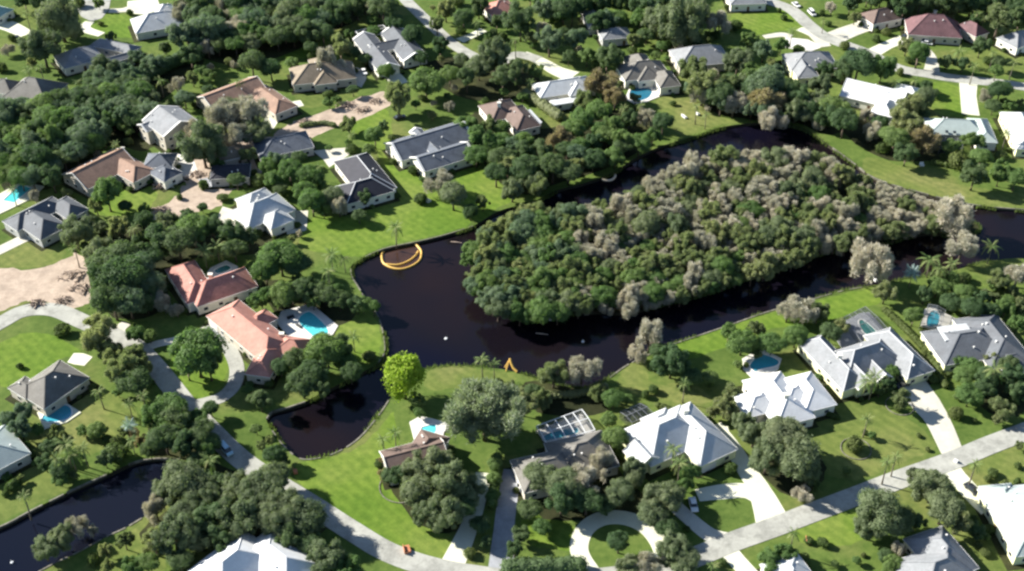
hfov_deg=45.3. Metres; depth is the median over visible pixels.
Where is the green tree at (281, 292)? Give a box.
[269,279,295,309]
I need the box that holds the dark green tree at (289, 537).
[274,521,308,547]
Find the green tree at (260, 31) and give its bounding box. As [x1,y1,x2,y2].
[254,25,268,47]
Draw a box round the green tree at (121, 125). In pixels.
[116,117,132,130]
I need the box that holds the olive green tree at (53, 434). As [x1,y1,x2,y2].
[47,429,59,438]
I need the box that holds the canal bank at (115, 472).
[0,460,170,530]
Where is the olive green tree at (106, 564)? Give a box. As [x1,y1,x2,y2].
[100,557,114,570]
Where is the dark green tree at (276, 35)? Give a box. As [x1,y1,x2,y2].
[263,25,291,50]
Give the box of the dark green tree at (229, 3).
[223,0,248,9]
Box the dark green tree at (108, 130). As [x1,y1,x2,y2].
[97,117,112,147]
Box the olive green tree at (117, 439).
[109,436,120,442]
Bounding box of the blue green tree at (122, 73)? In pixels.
[114,67,129,76]
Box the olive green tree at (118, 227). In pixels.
[107,215,130,237]
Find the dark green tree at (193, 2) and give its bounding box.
[184,0,208,7]
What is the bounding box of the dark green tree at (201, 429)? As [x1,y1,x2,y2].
[189,416,216,442]
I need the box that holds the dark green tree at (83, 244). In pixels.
[79,241,88,248]
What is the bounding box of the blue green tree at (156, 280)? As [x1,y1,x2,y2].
[139,271,166,293]
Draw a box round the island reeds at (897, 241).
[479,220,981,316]
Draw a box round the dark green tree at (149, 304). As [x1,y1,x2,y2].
[139,284,156,313]
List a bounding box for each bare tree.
[0,43,15,55]
[28,189,39,202]
[63,514,88,538]
[86,523,98,537]
[93,150,100,156]
[141,492,165,525]
[150,290,163,306]
[154,292,170,312]
[167,76,184,91]
[168,303,184,317]
[171,1,186,21]
[181,118,195,139]
[199,37,214,57]
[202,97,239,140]
[206,63,213,69]
[208,0,224,10]
[219,121,252,146]
[222,8,236,19]
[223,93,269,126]
[224,14,246,28]
[230,60,238,68]
[296,229,301,236]
[316,45,335,67]
[330,196,347,216]
[333,59,346,66]
[422,167,453,195]
[443,101,454,111]
[451,84,457,91]
[535,21,551,32]
[568,355,602,385]
[570,462,599,493]
[572,228,590,244]
[572,284,592,298]
[576,45,581,52]
[579,242,603,259]
[583,203,595,213]
[584,205,604,229]
[588,444,614,483]
[591,228,601,235]
[594,234,609,254]
[597,223,606,229]
[597,230,619,250]
[597,303,613,315]
[601,245,618,259]
[607,192,633,217]
[613,248,631,269]
[615,295,638,320]
[616,203,640,224]
[618,283,639,302]
[623,239,637,248]
[624,280,648,292]
[625,224,635,238]
[627,344,647,363]
[633,232,649,245]
[634,317,663,352]
[634,551,666,570]
[636,106,655,127]
[637,284,650,307]
[641,173,666,195]
[642,301,654,311]
[643,178,658,195]
[647,197,685,217]
[648,233,659,239]
[652,300,661,309]
[653,180,671,198]
[657,228,665,237]
[657,236,668,246]
[657,248,672,256]
[657,277,668,286]
[659,164,679,180]
[659,218,666,229]
[664,290,676,307]
[666,161,699,178]
[666,233,680,251]
[667,187,683,200]
[682,271,700,296]
[683,149,710,169]
[686,210,701,223]
[686,260,704,283]
[688,89,707,105]
[689,222,702,230]
[690,229,716,251]
[692,198,703,214]
[695,165,703,180]
[701,155,714,168]
[704,105,710,112]
[705,9,731,33]
[705,181,721,199]
[706,214,728,222]
[709,191,728,207]
[711,161,732,178]
[715,213,741,240]
[719,172,732,182]
[719,237,736,248]
[720,201,732,216]
[721,91,748,117]
[726,187,752,202]
[727,155,746,174]
[728,246,737,252]
[738,149,761,161]
[738,211,753,220]
[739,159,752,174]
[741,252,757,265]
[743,174,773,197]
[747,194,773,205]
[749,218,759,230]
[750,149,764,162]
[753,213,768,220]
[757,204,769,219]
[758,105,788,131]
[759,180,779,196]
[762,247,782,265]
[764,167,791,182]
[764,195,782,210]
[765,207,780,221]
[773,244,788,252]
[775,191,798,208]
[776,302,797,322]
[780,145,810,165]
[782,163,803,178]
[783,158,795,167]
[785,293,819,323]
[790,483,813,503]
[798,217,827,236]
[808,194,830,211]
[811,120,824,130]
[812,156,840,180]
[816,225,837,240]
[818,235,832,254]
[822,200,840,214]
[824,235,842,255]
[825,1,836,14]
[827,177,841,187]
[829,216,853,234]
[833,201,860,218]
[848,236,894,284]
[849,222,859,232]
[858,181,871,188]
[858,206,877,221]
[859,108,874,122]
[863,121,881,143]
[865,224,884,243]
[867,219,879,226]
[869,205,893,221]
[870,179,887,193]
[873,193,886,206]
[875,186,897,201]
[879,200,896,208]
[885,204,906,215]
[889,186,911,206]
[891,540,907,556]
[892,209,911,222]
[903,221,917,239]
[907,210,921,221]
[908,218,927,238]
[909,194,931,209]
[915,211,926,220]
[916,205,922,211]
[927,199,939,214]
[934,193,976,238]
[945,228,979,263]
[979,88,992,104]
[1003,263,1023,284]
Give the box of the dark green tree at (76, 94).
[68,83,89,103]
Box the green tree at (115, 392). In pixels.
[111,387,122,396]
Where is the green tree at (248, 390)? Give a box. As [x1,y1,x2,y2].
[241,385,253,394]
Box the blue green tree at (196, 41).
[188,36,205,45]
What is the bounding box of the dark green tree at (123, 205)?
[118,199,132,213]
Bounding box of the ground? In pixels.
[0,0,1023,570]
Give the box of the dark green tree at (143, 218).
[133,209,154,227]
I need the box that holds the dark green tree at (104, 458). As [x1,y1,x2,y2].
[94,449,114,468]
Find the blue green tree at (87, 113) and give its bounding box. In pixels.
[72,105,100,123]
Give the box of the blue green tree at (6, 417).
[0,410,15,425]
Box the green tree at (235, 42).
[223,35,244,57]
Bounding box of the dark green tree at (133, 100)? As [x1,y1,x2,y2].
[130,98,144,104]
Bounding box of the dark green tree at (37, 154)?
[18,143,55,167]
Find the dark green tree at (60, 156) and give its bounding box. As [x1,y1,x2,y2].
[52,150,78,171]
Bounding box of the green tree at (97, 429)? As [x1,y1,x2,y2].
[85,421,109,438]
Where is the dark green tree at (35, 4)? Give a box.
[28,0,45,8]
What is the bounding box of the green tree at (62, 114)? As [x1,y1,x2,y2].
[46,106,78,126]
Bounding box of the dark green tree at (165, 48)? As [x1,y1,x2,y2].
[158,41,171,54]
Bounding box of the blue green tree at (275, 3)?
[273,0,280,8]
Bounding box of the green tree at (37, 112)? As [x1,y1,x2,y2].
[31,103,58,123]
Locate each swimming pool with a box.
[0,184,43,213]
[37,403,80,429]
[207,261,237,276]
[277,304,337,338]
[409,416,448,438]
[536,414,594,441]
[626,87,659,103]
[742,350,781,377]
[837,312,883,347]
[921,305,956,329]
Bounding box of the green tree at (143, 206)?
[138,202,151,212]
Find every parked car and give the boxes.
[360,68,366,74]
[393,114,405,119]
[688,497,698,511]
[792,1,800,6]
[896,380,911,388]
[921,40,932,45]
[963,481,977,496]
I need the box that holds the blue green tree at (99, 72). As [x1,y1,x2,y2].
[92,65,111,80]
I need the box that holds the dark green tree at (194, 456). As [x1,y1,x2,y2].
[186,450,207,466]
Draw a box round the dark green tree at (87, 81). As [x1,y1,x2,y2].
[82,76,94,84]
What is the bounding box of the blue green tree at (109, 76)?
[104,70,120,82]
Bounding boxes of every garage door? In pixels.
[137,34,149,40]
[208,319,217,331]
[702,461,715,472]
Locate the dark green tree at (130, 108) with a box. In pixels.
[126,102,138,111]
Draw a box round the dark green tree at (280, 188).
[272,182,287,196]
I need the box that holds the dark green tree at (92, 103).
[86,97,102,112]
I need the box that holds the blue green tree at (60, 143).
[47,136,64,150]
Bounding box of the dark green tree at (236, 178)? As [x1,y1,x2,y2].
[226,172,245,189]
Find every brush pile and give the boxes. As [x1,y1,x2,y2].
[24,298,45,308]
[53,295,72,304]
[56,269,86,282]
[64,282,88,294]
[151,205,169,213]
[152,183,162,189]
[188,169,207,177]
[297,118,310,122]
[334,101,354,108]
[351,105,370,113]
[367,98,384,104]
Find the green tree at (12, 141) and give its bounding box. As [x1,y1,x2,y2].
[5,138,22,150]
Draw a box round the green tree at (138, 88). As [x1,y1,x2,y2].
[122,80,156,98]
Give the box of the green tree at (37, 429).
[31,422,43,436]
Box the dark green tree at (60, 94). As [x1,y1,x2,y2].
[50,88,69,101]
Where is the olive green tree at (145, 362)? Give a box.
[138,355,152,372]
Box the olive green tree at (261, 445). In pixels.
[256,439,266,451]
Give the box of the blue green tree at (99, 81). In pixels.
[90,77,105,84]
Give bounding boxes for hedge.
[143,51,206,80]
[185,461,229,486]
[299,120,336,127]
[486,451,502,508]
[498,554,588,570]
[520,87,564,120]
[545,382,608,398]
[655,402,673,409]
[826,411,840,419]
[881,306,948,388]
[930,158,984,180]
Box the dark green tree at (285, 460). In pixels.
[279,455,290,466]
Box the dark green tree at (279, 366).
[269,358,288,376]
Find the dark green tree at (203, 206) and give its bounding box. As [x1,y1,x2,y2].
[197,202,207,212]
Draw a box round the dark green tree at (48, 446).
[38,437,59,456]
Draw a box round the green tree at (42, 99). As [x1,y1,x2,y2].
[26,92,54,108]
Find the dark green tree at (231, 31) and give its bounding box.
[220,26,237,38]
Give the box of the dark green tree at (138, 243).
[131,234,144,252]
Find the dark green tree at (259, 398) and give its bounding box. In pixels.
[247,389,273,412]
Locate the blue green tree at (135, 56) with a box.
[127,49,145,66]
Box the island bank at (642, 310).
[474,229,977,315]
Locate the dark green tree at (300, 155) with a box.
[291,150,307,161]
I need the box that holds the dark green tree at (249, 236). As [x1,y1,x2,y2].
[238,226,259,249]
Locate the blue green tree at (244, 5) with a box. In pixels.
[238,1,252,9]
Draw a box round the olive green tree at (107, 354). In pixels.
[101,344,120,365]
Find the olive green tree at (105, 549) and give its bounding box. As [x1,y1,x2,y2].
[97,543,112,557]
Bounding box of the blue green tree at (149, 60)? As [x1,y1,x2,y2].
[139,53,163,73]
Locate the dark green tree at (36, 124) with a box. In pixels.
[25,118,49,132]
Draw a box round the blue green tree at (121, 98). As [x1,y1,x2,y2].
[108,95,130,106]
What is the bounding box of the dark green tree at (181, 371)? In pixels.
[174,355,190,380]
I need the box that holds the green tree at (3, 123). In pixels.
[0,119,13,130]
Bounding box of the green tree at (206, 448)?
[195,435,218,457]
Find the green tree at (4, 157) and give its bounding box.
[0,150,9,166]
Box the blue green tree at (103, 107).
[95,101,111,115]
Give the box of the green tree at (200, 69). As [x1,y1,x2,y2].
[194,64,208,75]
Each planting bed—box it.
[0,449,36,483]
[2,228,15,238]
[5,394,32,409]
[27,240,60,250]
[32,379,99,417]
[50,62,84,77]
[61,180,92,199]
[122,182,154,193]
[128,26,168,42]
[135,136,156,147]
[151,177,189,191]
[154,145,178,152]
[165,266,202,315]
[195,273,259,317]
[203,324,251,364]
[207,171,254,188]
[241,375,280,389]
[252,137,317,167]
[262,110,302,123]
[263,231,286,241]
[287,74,358,94]
[313,87,340,94]
[330,167,400,196]
[341,198,399,215]
[352,45,404,80]
[375,457,430,489]
[380,40,430,70]
[382,149,408,171]
[409,162,480,181]
[473,111,484,121]
[504,467,554,502]
[505,128,545,136]
[536,447,622,483]
[560,109,571,112]
[578,17,592,36]
[596,38,631,47]
[617,457,664,479]
[619,444,680,480]
[657,88,683,96]
[665,59,733,76]
[681,460,731,478]
[723,0,768,12]
[737,385,818,429]
[792,349,852,403]
[813,409,838,422]
[850,393,877,402]
[853,20,902,33]
[899,25,962,46]
[964,39,987,45]
[970,145,998,153]
[974,508,1023,570]
[992,44,1023,58]
[992,118,1023,158]
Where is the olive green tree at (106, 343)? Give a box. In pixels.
[97,336,123,359]
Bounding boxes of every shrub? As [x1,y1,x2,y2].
[0,61,7,71]
[1,489,9,496]
[4,478,22,492]
[7,33,15,41]
[15,363,23,368]
[50,423,58,430]
[53,322,70,336]
[59,430,66,436]
[74,0,85,7]
[87,552,99,566]
[99,434,111,443]
[103,441,128,465]
[123,138,133,144]
[126,9,133,14]
[137,230,148,241]
[176,194,182,199]
[198,179,208,190]
[216,193,228,201]
[251,173,264,187]
[264,378,273,387]
[306,53,315,58]
[322,90,332,97]
[345,143,357,153]
[361,350,376,361]
[387,134,395,140]
[407,165,417,174]
[412,192,427,203]
[417,94,426,99]
[453,0,464,6]
[455,25,466,33]
[462,547,476,559]
[481,97,488,102]
[483,36,491,47]
[495,31,507,41]
[553,21,562,28]
[590,60,600,67]
[626,45,636,53]
[630,413,640,423]
[641,390,649,398]
[648,384,658,394]
[669,100,676,105]
[671,470,677,475]
[684,525,690,531]
[706,36,713,41]
[711,30,721,39]
[717,558,727,565]
[723,462,737,475]
[728,19,743,30]
[743,361,748,367]
[780,14,787,20]
[792,44,804,52]
[798,552,810,564]
[803,536,813,544]
[816,537,829,547]
[819,9,825,15]
[825,20,832,25]
[839,41,850,49]
[844,434,864,453]
[871,34,880,42]
[874,140,891,153]
[881,27,891,35]
[893,404,902,411]
[896,67,903,75]
[904,56,912,63]
[939,153,945,158]
[947,149,968,170]
[947,406,963,420]
[957,274,967,284]
[959,271,971,282]
[970,514,978,520]
[974,541,983,548]
[979,548,991,557]
[982,56,992,63]
[983,475,991,481]
[987,467,998,478]
[990,287,1005,294]
[994,150,1008,159]
[1007,396,1019,404]
[1013,462,1021,468]
[1013,477,1021,484]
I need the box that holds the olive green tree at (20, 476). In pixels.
[16,473,24,479]
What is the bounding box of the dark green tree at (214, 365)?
[201,344,224,381]
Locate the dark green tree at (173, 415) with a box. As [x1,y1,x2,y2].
[160,405,192,429]
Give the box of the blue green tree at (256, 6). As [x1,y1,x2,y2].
[247,2,265,8]
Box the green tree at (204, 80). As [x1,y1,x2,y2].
[199,76,212,85]
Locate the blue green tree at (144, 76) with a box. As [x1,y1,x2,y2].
[137,73,152,83]
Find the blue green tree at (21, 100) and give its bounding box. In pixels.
[13,96,29,103]
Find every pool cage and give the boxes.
[355,25,385,34]
[536,409,594,441]
[619,403,649,422]
[845,306,886,341]
[919,304,945,327]
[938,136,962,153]
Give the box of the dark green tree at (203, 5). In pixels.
[192,2,207,11]
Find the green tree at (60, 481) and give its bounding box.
[51,474,68,486]
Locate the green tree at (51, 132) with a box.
[37,123,64,148]
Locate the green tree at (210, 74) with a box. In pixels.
[202,69,216,79]
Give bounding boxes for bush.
[0,471,12,481]
[22,441,30,448]
[30,450,35,457]
[87,383,96,390]
[126,186,133,190]
[166,284,173,289]
[245,381,253,385]
[250,169,257,174]
[255,229,263,236]
[293,221,301,228]
[374,460,382,467]
[390,158,396,164]
[394,192,400,198]
[447,445,454,452]
[448,168,455,173]
[512,487,518,493]
[617,453,624,459]
[629,84,635,89]
[814,373,821,380]
[920,348,928,355]
[929,374,939,383]
[985,524,995,533]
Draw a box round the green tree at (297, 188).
[291,181,315,197]
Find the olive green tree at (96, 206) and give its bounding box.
[88,197,103,215]
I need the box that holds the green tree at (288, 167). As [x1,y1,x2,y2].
[278,158,302,185]
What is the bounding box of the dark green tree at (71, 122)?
[67,112,78,126]
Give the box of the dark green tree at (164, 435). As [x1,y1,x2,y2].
[144,422,181,454]
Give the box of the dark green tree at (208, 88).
[201,84,215,92]
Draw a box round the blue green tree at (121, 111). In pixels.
[109,103,127,124]
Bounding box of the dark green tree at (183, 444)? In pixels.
[168,428,200,458]
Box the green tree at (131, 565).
[121,555,142,570]
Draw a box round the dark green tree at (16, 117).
[13,114,19,121]
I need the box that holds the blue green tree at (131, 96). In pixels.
[123,93,137,99]
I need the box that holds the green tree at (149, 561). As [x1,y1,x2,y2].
[136,551,159,570]
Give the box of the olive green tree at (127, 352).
[116,346,145,367]
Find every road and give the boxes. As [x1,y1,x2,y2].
[0,303,1023,570]
[399,0,541,63]
[765,0,1023,90]
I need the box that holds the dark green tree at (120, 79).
[111,75,136,83]
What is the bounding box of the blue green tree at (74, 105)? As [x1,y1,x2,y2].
[69,102,85,108]
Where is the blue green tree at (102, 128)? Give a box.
[89,118,108,149]
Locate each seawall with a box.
[0,457,176,527]
[39,518,141,570]
[266,401,305,419]
[272,400,388,459]
[350,269,384,362]
[365,226,472,257]
[610,287,861,377]
[832,147,1023,210]
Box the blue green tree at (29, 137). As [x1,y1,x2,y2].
[20,129,47,147]
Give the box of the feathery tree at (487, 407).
[439,375,527,446]
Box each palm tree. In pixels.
[7,184,17,205]
[15,489,32,520]
[20,10,31,31]
[20,65,33,76]
[34,63,45,78]
[50,451,64,466]
[53,435,75,467]
[61,445,81,469]
[68,242,79,267]
[71,78,81,86]
[74,439,89,467]
[90,384,105,409]
[112,139,120,150]
[121,396,136,422]
[121,416,137,432]
[126,434,138,455]
[127,221,141,235]
[136,390,150,404]
[153,75,168,96]
[191,242,214,268]
[199,453,220,472]
[208,237,228,262]
[233,77,244,87]
[313,162,323,173]
[319,267,336,282]
[320,246,340,268]
[337,253,351,272]
[347,330,362,351]
[348,130,355,142]
[375,433,389,449]
[386,219,402,248]
[386,426,402,446]
[471,19,481,39]
[473,352,490,379]
[488,359,501,379]
[509,36,519,57]
[618,104,628,113]
[664,441,683,470]
[669,454,692,480]
[678,377,691,402]
[692,103,701,124]
[701,110,712,128]
[704,561,720,570]
[786,27,798,45]
[786,526,798,543]
[819,17,827,31]
[855,372,875,396]
[860,367,887,399]
[860,412,875,437]
[880,455,895,484]
[889,79,903,88]
[890,451,902,476]
[901,265,919,288]
[910,76,920,86]
[918,252,942,277]
[932,258,950,277]
[942,257,960,274]
[950,46,967,58]
[967,459,983,483]
[968,61,979,84]
[979,14,988,26]
[981,238,1002,263]
[982,358,1003,383]
[989,49,997,68]
[1000,127,1011,149]
[1008,59,1020,79]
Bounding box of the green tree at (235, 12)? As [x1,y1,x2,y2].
[227,6,245,20]
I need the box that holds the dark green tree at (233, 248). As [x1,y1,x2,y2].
[220,239,248,262]
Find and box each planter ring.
[379,481,404,502]
[840,438,871,459]
[885,396,913,415]
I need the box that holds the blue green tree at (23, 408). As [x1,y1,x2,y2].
[9,401,32,418]
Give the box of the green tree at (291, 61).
[284,56,298,66]
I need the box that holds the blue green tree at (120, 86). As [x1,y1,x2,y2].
[113,83,126,96]
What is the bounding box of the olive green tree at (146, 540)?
[140,525,162,556]
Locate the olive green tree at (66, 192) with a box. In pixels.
[60,188,73,196]
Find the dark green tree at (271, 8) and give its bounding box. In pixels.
[260,3,274,16]
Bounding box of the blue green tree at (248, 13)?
[236,7,267,23]
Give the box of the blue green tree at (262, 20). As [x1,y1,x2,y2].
[252,15,268,26]
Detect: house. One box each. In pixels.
[0,6,14,24]
[0,77,68,99]
[0,424,31,478]
[2,196,88,247]
[7,360,89,416]
[53,38,141,75]
[62,147,152,196]
[130,3,183,40]
[137,105,196,150]
[144,152,182,188]
[165,260,258,314]
[188,532,316,570]
[195,76,297,121]
[206,299,310,384]
[209,163,250,186]
[215,144,246,163]
[228,187,295,235]
[252,130,314,161]
[289,58,356,92]
[333,152,396,211]
[353,25,427,76]
[379,429,450,485]
[383,121,472,177]
[478,99,541,135]
[483,0,511,20]
[510,430,619,499]
[532,76,594,109]
[581,9,629,46]
[616,53,680,94]
[623,402,738,474]
[668,44,726,72]
[725,0,766,11]
[732,371,836,427]
[759,554,810,570]
[781,51,836,85]
[797,327,934,398]
[839,78,919,122]
[858,7,902,30]
[895,525,979,570]
[904,10,989,44]
[920,314,1023,375]
[923,117,997,150]
[976,483,1023,564]
[996,29,1023,54]
[998,112,1023,156]
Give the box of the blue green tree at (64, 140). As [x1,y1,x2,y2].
[63,133,68,143]
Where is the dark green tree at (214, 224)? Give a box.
[199,213,223,240]
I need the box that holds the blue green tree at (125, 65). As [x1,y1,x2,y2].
[115,62,130,72]
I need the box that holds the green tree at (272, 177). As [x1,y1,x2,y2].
[263,169,282,186]
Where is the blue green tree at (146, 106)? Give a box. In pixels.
[136,100,158,114]
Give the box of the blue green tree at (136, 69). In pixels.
[129,65,143,73]
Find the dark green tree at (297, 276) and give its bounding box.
[291,273,303,281]
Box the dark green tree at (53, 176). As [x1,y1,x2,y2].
[37,162,62,192]
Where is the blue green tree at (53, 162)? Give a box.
[48,158,64,169]
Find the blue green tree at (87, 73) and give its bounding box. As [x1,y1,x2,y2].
[82,70,92,78]
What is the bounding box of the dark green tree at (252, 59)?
[237,48,265,75]
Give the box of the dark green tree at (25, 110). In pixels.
[15,102,39,118]
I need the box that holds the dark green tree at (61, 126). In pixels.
[56,122,68,136]
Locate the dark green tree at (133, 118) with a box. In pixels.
[121,110,144,132]
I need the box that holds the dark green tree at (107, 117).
[97,113,112,124]
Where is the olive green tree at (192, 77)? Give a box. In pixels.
[185,70,198,86]
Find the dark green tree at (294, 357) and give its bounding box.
[282,346,306,370]
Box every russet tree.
[128,427,138,439]
[133,433,146,447]
[377,468,383,481]
[545,125,571,148]
[583,66,619,100]
[602,85,627,110]
[747,93,754,99]
[749,87,785,114]
[909,124,942,154]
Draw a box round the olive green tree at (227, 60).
[224,57,231,65]
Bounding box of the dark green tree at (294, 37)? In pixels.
[285,22,302,47]
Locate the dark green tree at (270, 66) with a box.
[259,57,282,80]
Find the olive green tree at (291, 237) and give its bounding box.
[287,234,294,241]
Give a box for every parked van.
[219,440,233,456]
[807,8,815,15]
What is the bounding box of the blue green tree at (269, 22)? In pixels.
[264,13,279,27]
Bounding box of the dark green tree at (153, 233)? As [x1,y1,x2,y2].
[143,222,171,259]
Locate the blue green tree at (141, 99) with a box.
[133,97,150,103]
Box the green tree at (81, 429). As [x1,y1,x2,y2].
[75,424,87,436]
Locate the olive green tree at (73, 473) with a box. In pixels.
[67,469,77,479]
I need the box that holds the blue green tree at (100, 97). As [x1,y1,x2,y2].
[95,90,113,102]
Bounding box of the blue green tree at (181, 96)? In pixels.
[174,89,195,108]
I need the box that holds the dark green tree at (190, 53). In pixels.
[177,43,202,70]
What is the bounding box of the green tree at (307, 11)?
[291,4,318,19]
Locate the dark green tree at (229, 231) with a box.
[215,218,244,241]
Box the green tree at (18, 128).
[11,122,33,139]
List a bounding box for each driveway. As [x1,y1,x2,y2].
[0,21,29,36]
[0,236,30,254]
[68,353,91,365]
[81,21,104,35]
[108,3,140,12]
[116,321,129,330]
[148,327,204,348]
[196,325,244,405]
[265,100,303,128]
[442,472,488,562]
[456,29,486,42]
[488,469,517,567]
[527,52,578,78]
[570,510,663,568]
[672,504,727,540]
[695,483,767,504]
[715,422,784,521]
[723,551,756,570]
[762,32,792,38]
[797,27,829,43]
[804,28,830,46]
[827,22,869,40]
[869,36,902,54]
[902,380,960,453]
[924,51,939,71]
[946,468,982,513]
[959,83,979,115]
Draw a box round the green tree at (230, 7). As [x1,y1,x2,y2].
[223,3,243,9]
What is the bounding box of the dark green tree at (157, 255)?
[138,246,164,263]
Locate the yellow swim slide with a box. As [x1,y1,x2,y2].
[504,358,517,371]
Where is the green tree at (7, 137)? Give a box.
[2,132,21,144]
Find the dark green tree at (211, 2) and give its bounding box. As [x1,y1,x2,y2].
[207,0,214,5]
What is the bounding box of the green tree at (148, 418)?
[140,399,163,427]
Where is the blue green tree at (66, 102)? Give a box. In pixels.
[59,99,78,107]
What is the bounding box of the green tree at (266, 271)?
[249,258,280,285]
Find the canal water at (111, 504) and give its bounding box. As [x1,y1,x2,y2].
[0,462,170,570]
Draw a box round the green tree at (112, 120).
[101,106,118,130]
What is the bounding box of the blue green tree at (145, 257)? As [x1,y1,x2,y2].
[134,250,155,273]
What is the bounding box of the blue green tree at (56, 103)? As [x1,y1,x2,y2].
[51,98,60,108]
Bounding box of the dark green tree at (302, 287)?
[290,277,315,304]
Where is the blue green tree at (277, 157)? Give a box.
[267,151,288,168]
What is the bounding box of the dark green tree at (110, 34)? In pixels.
[104,30,116,40]
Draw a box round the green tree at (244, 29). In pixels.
[237,17,260,34]
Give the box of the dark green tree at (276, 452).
[261,444,288,462]
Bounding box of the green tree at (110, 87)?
[97,82,121,100]
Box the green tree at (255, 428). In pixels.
[249,423,262,434]
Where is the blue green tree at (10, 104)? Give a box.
[0,96,18,116]
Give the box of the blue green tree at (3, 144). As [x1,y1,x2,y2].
[0,138,15,156]
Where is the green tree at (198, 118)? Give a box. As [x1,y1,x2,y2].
[196,116,203,120]
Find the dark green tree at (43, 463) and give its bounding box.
[34,453,52,472]
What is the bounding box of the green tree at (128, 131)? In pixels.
[124,127,134,137]
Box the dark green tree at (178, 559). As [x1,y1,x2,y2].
[165,549,194,570]
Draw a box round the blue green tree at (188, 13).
[181,4,199,21]
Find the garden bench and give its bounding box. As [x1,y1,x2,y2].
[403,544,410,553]
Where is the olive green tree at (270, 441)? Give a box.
[265,435,274,444]
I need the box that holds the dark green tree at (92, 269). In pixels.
[86,258,114,295]
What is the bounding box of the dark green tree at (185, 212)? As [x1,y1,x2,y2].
[173,208,199,222]
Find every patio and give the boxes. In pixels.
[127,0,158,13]
[177,154,196,176]
[198,178,211,187]
[218,207,234,226]
[287,211,307,233]
[314,148,349,166]
[355,67,365,86]
[385,73,406,83]
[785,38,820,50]
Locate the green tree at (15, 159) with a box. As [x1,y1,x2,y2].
[8,146,25,167]
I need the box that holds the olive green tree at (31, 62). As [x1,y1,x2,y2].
[26,57,37,68]
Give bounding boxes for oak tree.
[16,26,64,67]
[30,533,60,561]
[31,0,83,42]
[46,520,74,551]
[56,213,95,249]
[80,235,114,260]
[86,215,96,226]
[89,53,119,71]
[92,220,108,233]
[137,77,152,87]
[138,88,159,101]
[148,512,194,557]
[151,478,181,506]
[155,210,176,230]
[161,457,205,499]
[166,498,205,525]
[173,120,229,168]
[180,473,221,504]
[180,519,212,552]
[193,32,206,38]
[215,492,261,541]
[216,96,242,122]
[219,468,245,504]
[235,469,285,516]
[240,118,272,143]
[241,32,261,50]
[255,486,307,537]
[259,460,292,486]
[271,16,292,43]
[273,0,299,18]
[280,13,310,24]
[293,497,329,532]
[299,0,318,8]
[305,537,346,570]
[322,184,346,209]
[397,457,420,482]
[399,474,435,506]
[409,444,454,482]
[411,497,442,528]
[428,491,465,533]
[431,458,469,497]
[439,181,467,210]
[448,473,486,506]
[453,52,468,65]
[463,53,493,80]
[477,35,512,71]
[484,292,512,321]
[493,254,506,266]
[500,176,523,201]
[518,231,538,243]
[522,459,557,491]
[524,171,543,192]
[534,288,561,303]
[542,465,584,498]
[546,252,563,268]
[547,279,557,290]
[552,202,563,219]
[554,289,581,316]
[568,238,584,248]
[575,266,592,279]
[598,258,617,271]
[603,477,634,508]
[605,218,618,229]
[613,553,642,570]
[617,244,630,255]
[622,456,645,475]
[624,467,644,488]
[630,184,646,193]
[631,209,662,235]
[637,498,670,528]
[640,6,658,38]
[641,481,680,511]
[652,0,705,46]
[654,528,690,567]
[659,479,686,507]
[664,176,684,193]
[664,212,691,233]
[667,543,701,570]
[674,207,692,220]
[678,199,696,212]
[682,193,698,203]
[685,0,710,27]
[697,180,711,192]
[700,267,723,285]
[721,47,754,75]
[721,179,745,193]
[731,411,756,430]
[737,421,765,447]
[738,72,747,81]
[748,435,784,476]
[758,225,777,247]
[759,214,794,237]
[760,146,790,168]
[761,415,810,451]
[776,180,802,201]
[776,434,823,481]
[784,97,807,122]
[789,169,820,192]
[789,196,806,209]
[789,223,819,250]
[791,466,821,485]
[799,110,814,125]
[801,164,825,179]
[807,73,832,94]
[810,175,827,187]
[811,89,829,102]
[851,516,883,540]
[856,486,905,539]
[905,466,925,483]
[907,467,956,502]
[913,85,935,103]
[923,486,965,526]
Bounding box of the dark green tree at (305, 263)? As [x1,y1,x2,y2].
[279,253,314,275]
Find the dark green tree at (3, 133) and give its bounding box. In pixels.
[0,128,8,138]
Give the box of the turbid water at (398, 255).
[383,245,419,267]
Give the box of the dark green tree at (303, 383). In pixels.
[284,365,320,398]
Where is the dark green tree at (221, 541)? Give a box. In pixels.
[211,530,231,552]
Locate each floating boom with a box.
[381,243,422,269]
[386,250,418,265]
[602,174,616,181]
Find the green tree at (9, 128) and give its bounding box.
[1,122,18,132]
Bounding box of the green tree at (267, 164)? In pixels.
[258,157,277,171]
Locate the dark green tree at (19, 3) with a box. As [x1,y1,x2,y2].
[14,0,29,11]
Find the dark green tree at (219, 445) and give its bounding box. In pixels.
[209,432,222,449]
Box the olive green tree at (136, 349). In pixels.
[119,343,146,356]
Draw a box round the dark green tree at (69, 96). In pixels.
[64,89,78,102]
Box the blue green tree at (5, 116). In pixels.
[0,107,14,122]
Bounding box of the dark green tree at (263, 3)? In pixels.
[252,0,270,6]
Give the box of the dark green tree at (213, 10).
[198,3,226,18]
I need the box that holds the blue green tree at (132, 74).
[128,72,138,77]
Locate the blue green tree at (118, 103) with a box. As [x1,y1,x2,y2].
[116,100,133,110]
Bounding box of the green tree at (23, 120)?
[15,116,31,124]
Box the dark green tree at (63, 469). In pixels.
[48,460,70,477]
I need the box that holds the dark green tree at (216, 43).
[210,34,225,55]
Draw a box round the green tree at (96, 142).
[80,130,107,157]
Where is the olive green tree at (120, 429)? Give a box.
[116,426,128,438]
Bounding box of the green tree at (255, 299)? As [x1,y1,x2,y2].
[246,287,272,309]
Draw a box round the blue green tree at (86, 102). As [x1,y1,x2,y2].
[84,96,95,104]
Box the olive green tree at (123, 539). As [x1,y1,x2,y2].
[114,531,134,549]
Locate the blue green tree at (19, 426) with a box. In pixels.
[5,414,31,439]

